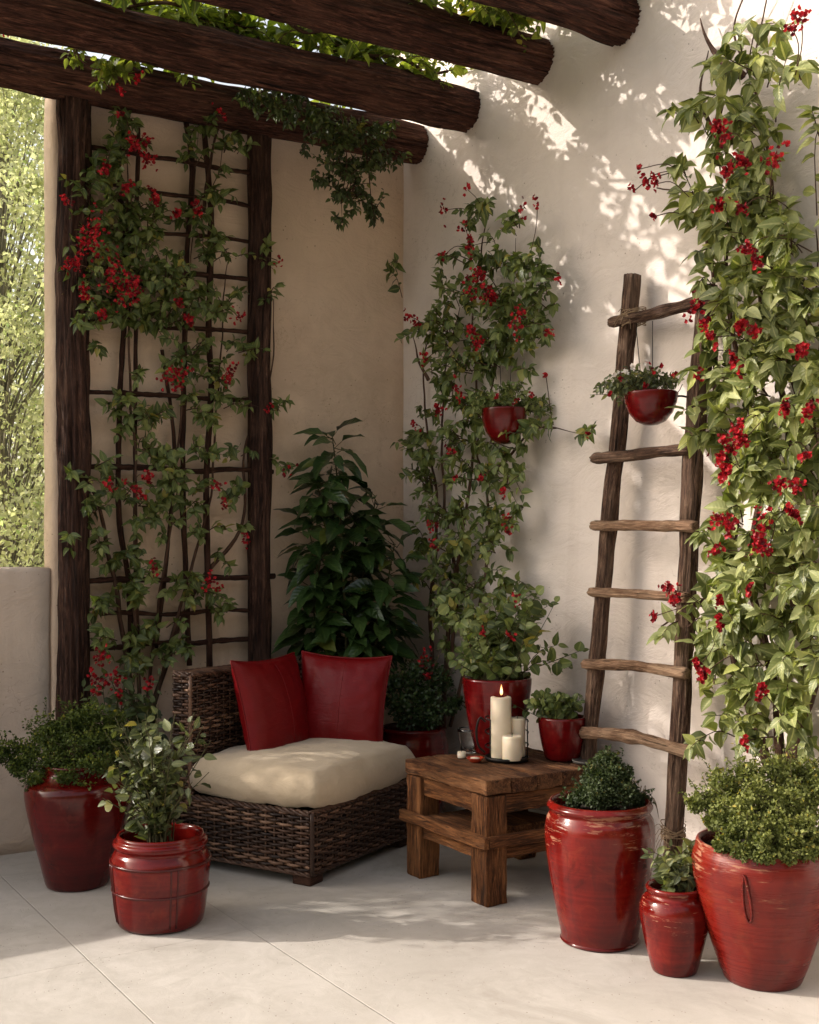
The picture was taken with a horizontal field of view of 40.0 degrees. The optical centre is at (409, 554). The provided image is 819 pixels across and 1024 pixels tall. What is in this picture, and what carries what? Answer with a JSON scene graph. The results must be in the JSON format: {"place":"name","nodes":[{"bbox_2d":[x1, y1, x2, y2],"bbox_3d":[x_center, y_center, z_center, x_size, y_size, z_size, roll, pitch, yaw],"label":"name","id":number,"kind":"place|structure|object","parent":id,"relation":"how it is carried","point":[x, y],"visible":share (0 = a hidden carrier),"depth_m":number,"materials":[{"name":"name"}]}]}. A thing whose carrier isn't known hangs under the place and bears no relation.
{"place":"outdoors","nodes":[
{"label":"outdoors","id":0,"kind":"place"},
{"bbox_2d":[0,38,44,563],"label":"garden tree","id":1,"kind":"object","parent":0,"point":[29,269],"visible":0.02,"depth_m":12.18,"materials":[{"name":"green plant"}]},
{"bbox_2d":[0,34,63,566],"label":"garden tree","id":2,"kind":"object","parent":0,"point":[19,190],"visible":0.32,"depth_m":8.39,"materials":[{"name":"green plant"}]},
{"bbox_2d":[3,0,383,559],"label":"sky","id":3,"kind":"structure","parent":0,"point":[98,55],"materials":[{"name":"white"}]},
{"bbox_2d":[0,811,818,1023],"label":"patio floor","id":4,"kind":"structure","parent":0,"point":[380,936],"depth_m":3.45,"materials":[{"name":"beige tile"}]},
{"bbox_2d":[0,567,50,854],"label":"parapet wall","id":5,"kind":"structure","parent":4,"relation":"on","point":[25,594],"depth_m":4.72,"materials":[{"name":"paint"}]},
{"bbox_2d":[0,691,129,891],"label":"potted herb","id":6,"kind":"object","parent":4,"relation":"on","point":[75,829],"visible":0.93,"depth_m":4.17,"materials":[{"name":"red ceramic"}]},
{"bbox_2d":[80,660,172,829],"bbox_3d":[-1.190,0.843,4.687,0.408,0.816,0.264,0,0,0],"label":"flowering plant","id":7,"kind":"object","parent":4,"relation":"on","point":[120,696],"visible":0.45,"depth_m":4.66,"materials":[{"name":"green plant"}]},
{"bbox_2d":[98,704,216,934],"bbox_3d":[-0.861,0.879,3.840,0.366,0.742,0.379,0,0,-33],"label":"potted shrub","id":8,"kind":"object","parent":4,"relation":"on","point":[159,861],"visible":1,"depth_m":3.75,"materials":[{"name":"red ceramic"}]},
{"bbox_2d":[54,96,275,757],"bbox_3d":[-1.052,-0.415,4.996,1.030,3.331,0.150,0,0,-33],"label":"wooden trellis","id":9,"kind":"object","parent":4,"relation":"on","point":[73,390],"visible":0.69,"depth_m":4.91,"materials":[{"name":"brown wood"}]},
{"bbox_2d":[57,102,298,721],"bbox_3d":[-0.979,-0.626,4.923,1.141,2.772,0.329,0,0,-33],"label":"climbing vine","id":10,"kind":"object","parent":9,"relation":"attached to","point":[126,281],"visible":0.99,"depth_m":4.88,"materials":[{"name":"green plant"}]},
{"bbox_2d":[0,37,428,163],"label":"ceiling log","id":11,"kind":"object","parent":9,"relation":"on","point":[35,69],"visible":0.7,"depth_m":4.87,"materials":[{"name":"brown wood"}]},
{"bbox_2d":[232,86,412,231],"bbox_3d":[-0.393,-1.774,5.042,0.909,0.610,0.204,0,0,-33],"label":"hanging vine","id":12,"kind":"object","parent":11,"relation":"hanging from","point":[315,118],"visible":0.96,"depth_m":5.08,"materials":[{"name":"green plant"}]},
{"bbox_2d":[44,98,403,824],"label":"stucco wall","id":13,"kind":"structure","parent":4,"relation":"on","point":[338,320],"depth_m":5.37,"materials":[{"name":"beige paint"}]},
{"bbox_2d":[172,660,406,885],"bbox_3d":[-0.475,0.860,4.723,0.712,0.780,0.770,0,0,31],"label":"wicker seat","id":14,"kind":"object","parent":4,"relation":"on","point":[310,846],"visible":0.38,"depth_m":4.47,"materials":[{"name":"brown wicker"}]},
{"bbox_2d":[190,738,414,807],"bbox_3d":[-0.428,0.878,4.684,0.663,0.202,0.796,0,0,31],"label":"seat cushion","id":15,"kind":"object","parent":14,"relation":"on","point":[316,772],"visible":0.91,"depth_m":4.41,"materials":[{"name":"beige fabric"}]},
{"bbox_2d":[230,652,309,750],"bbox_3d":[-0.568,0.666,4.748,0.161,0.488,0.456,-16,-8,28],"label":"leather cushion","id":16,"kind":"object","parent":15,"relation":"on","point":[271,700],"visible":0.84,"depth_m":4.64,"materials":[{"name":"red leather"}]},
{"bbox_2d":[301,651,392,741],"bbox_3d":[-0.295,0.661,4.887,0.416,0.473,0.161,2,-13,13],"label":"leather cushion","id":17,"kind":"object","parent":15,"relation":"on","point":[345,697],"visible":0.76,"depth_m":4.83,"materials":[{"name":"red leather"}]},
{"bbox_2d":[271,417,427,707],"bbox_3d":[-0.270,0.305,5.261,0.684,1.890,0.569,0,0,-33],"label":"corner plant","id":18,"kind":"object","parent":4,"relation":"on","point":[358,608],"visible":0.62,"depth_m":5.21,"materials":[{"name":"green plant"}]},
{"bbox_2d":[383,655,465,812],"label":"potted shrub","id":19,"kind":"object","parent":4,"relation":"on","point":[416,735],"visible":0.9,"depth_m":5.14,"materials":[{"name":"green plant"}]},
{"bbox_2d":[399,747,587,906],"bbox_3d":[0.373,1.025,4.356,0.632,0.456,0.561,0,0,-33],"label":"side table","id":20,"kind":"object","parent":4,"relation":"on","point":[495,828],"visible":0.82,"depth_m":4.15,"materials":[{"name":"brown wood"}]},
{"bbox_2d":[457,750,465,757],"bbox_3d":[0.205,0.786,4.448,0.034,0.032,0.034,0,0,-33],"label":"tealight","id":21,"kind":"object","parent":20,"relation":"on","point":[461,754],"visible":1,"depth_m":4.44,"materials":[{"name":"beige wax"}]},
{"bbox_2d":[457,726,475,753],"bbox_3d":[0.242,0.753,4.563,0.098,0.098,0.098,0,0,-33],"label":"glass tumbler","id":22,"kind":"object","parent":20,"relation":"on","point":[466,740],"visible":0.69,"depth_m":4.53,"materials":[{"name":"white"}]},
{"bbox_2d":[466,756,483,762],"bbox_3d":[0.254,0.793,4.357,0.068,0.018,0.068,0,0,-33],"label":"votive dish","id":23,"kind":"object","parent":20,"relation":"on","point":[475,759],"visible":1,"depth_m":4.34,"materials":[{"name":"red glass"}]},
{"bbox_2d":[475,715,528,763],"bbox_3d":[0.372,0.717,4.388,0.188,0.170,0.172,0,0,-33],"label":"candle stand","id":24,"kind":"object","parent":20,"relation":"on","point":[504,761],"visible":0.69,"depth_m":4.36,"materials":[{"name":"black metal"}]},
{"bbox_2d":[491,685,510,758],"bbox_3d":[0.357,0.648,4.403,0.081,0.285,0.081,0,0,-33],"label":"pillar candle","id":25,"kind":"object","parent":24,"relation":"on","point":[500,717],"visible":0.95,"depth_m":4.37,"materials":[{"name":"beige wax"}]},
{"bbox_2d":[502,733,521,761],"bbox_3d":[0.395,0.739,4.343,0.075,0.104,0.075,0,0,-33],"label":"pillar candle","id":26,"kind":"object","parent":24,"relation":"on","point":[512,747],"visible":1,"depth_m":4.31,"materials":[{"name":"beige wax"}]},
{"bbox_2d":[511,715,524,756],"bbox_3d":[0.423,0.710,4.427,0.064,0.162,0.064,0,0,-33],"label":"pillar candle","id":27,"kind":"object","parent":24,"relation":"on","point":[517,725],"visible":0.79,"depth_m":4.40,"materials":[{"name":"beige wax"}]},
{"bbox_2d":[437,585,588,754],"bbox_3d":[0.422,0.461,4.541,0.586,0.682,0.343,0,0,15],"label":"potted shrub","id":28,"kind":"object","parent":20,"relation":"on","point":[495,658],"visible":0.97,"depth_m":4.49,"materials":[{"name":"green plant"}]},
{"bbox_2d":[513,687,585,761],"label":"potted plant","id":29,"kind":"object","parent":20,"relation":"on","point":[560,720],"visible":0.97,"depth_m":4.36,"materials":[{"name":"green plant"}]},
{"bbox_2d":[572,757,594,764],"bbox_3d":[0.690,0.795,4.330,0.132,0.014,0.132,0,0,-33],"label":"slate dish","id":30,"kind":"object","parent":20,"relation":"on","point":[580,760],"visible":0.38,"depth_m":4.33,"materials":[{"name":"grey stone"}]},
{"bbox_2d":[545,744,658,952],"bbox_3d":[0.627,0.933,3.660,0.378,0.635,0.355,0,0,-33],"label":"potted shrub","id":31,"kind":"object","parent":4,"relation":"on","point":[599,829],"visible":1,"depth_m":3.53,"materials":[{"name":"red ceramic"}]},
{"bbox_2d":[397,0,818,879],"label":"stucco wall","id":32,"kind":"structure","parent":4,"relation":"on","point":[575,136],"depth_m":4.59,"materials":[{"name":"beige paint"}]},
{"bbox_2d":[0,0,480,132],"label":"ceiling log","id":33,"kind":"object","parent":32,"relation":"attached to","point":[207,52],"visible":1,"depth_m":4.59,"materials":[{"name":"brown wood"}]},
{"bbox_2d":[2,34,200,96],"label":"creeper sprig","id":34,"kind":"object","parent":33,"relation":"hanging from","point":[107,72],"visible":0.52,"depth_m":4.47,"materials":[{"name":"green plant"}]},
{"bbox_2d":[100,0,476,108],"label":"pergola creeper","id":35,"kind":"object","parent":33,"relation":"on","point":[243,24],"visible":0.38,"depth_m":4.79,"materials":[{"name":"green plant"}]},
{"bbox_2d":[112,0,545,64],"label":"pergola creeper","id":36,"kind":"object","parent":33,"relation":"on","point":[309,42],"visible":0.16,"depth_m":4.76,"materials":[{"name":"green plant"}]},
{"bbox_2d":[193,0,554,84],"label":"ceiling log","id":37,"kind":"object","parent":32,"relation":"attached to","point":[424,30],"visible":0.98,"depth_m":4.45,"materials":[{"name":"brown wood"}]},
{"bbox_2d":[409,0,541,52],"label":"pergola creeper","id":38,"kind":"object","parent":37,"relation":"on","point":[480,12],"visible":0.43,"depth_m":4.58,"materials":[{"name":"green plant"}]},
{"bbox_2d":[383,182,596,725],"bbox_3d":[0.300,-0.405,4.963,0.299,2.448,1.645,0,0,-33],"label":"climbing rose","id":39,"kind":"object","parent":32,"relation":"attached to","point":[504,304],"visible":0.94,"depth_m":5.00,"materials":[{"name":"green plant"}]},
{"bbox_2d":[465,367,554,443],"bbox_3d":[0.407,-0.729,4.820,0.350,0.517,0.328,0,0,-33],"label":"hanging planter","id":40,"kind":"object","parent":32,"relation":"hanging from","point":[503,412],"visible":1,"depth_m":4.76,"materials":[{"name":"red ceramic"}]},
{"bbox_2d":[469,0,641,46],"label":"ceiling log","id":41,"kind":"object","parent":32,"relation":"attached to","point":[611,23],"visible":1,"depth_m":4.27,"materials":[{"name":"brown wood"}]},
{"bbox_2d":[627,0,818,767],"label":"climbing rose","id":42,"kind":"object","parent":32,"relation":"attached to","point":[751,452],"visible":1,"depth_m":3.61,"materials":[{"name":"green plant"}]},
{"bbox_2d":[579,273,720,855],"bbox_3d":[0.869,0.092,4.163,0.169,2.321,0.708,0,0,-33],"label":"rustic ladder","id":43,"kind":"object","parent":4,"relation":"on","point":[608,525],"visible":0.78,"depth_m":4.09,"materials":[{"name":"brown wood"}]},
{"bbox_2d":[590,321,686,424],"bbox_3d":[0.828,-0.672,4.064,0.334,0.415,0.309,0,0,19],"label":"hanging planter","id":44,"kind":"object","parent":43,"relation":"hanging from","point":[647,401],"visible":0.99,"depth_m":4.00,"materials":[{"name":"red ceramic"}]},
{"bbox_2d":[639,838,707,977],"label":"potted shrub","id":45,"kind":"object","parent":4,"relation":"on","point":[673,924],"visible":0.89,"depth_m":3.32,"materials":[{"name":"red ceramic"}]},
{"bbox_2d":[677,740,818,991],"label":"potted herb","id":46,"kind":"object","parent":4,"relation":"on","point":[755,868],"visible":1,"depth_m":3.19,"materials":[{"name":"red ceramic"}]},
{"bbox_2d":[528,807,549,814],"bbox_3d":[0.587,0.980,4.388,0.174,0.046,0.217,0,0,-39],"label":"book stack","id":47,"kind":"object","parent":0,"point":[543,810],"visible":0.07,"depth_m":4.36,"materials":[{"name":"grey paper"}]}
]}

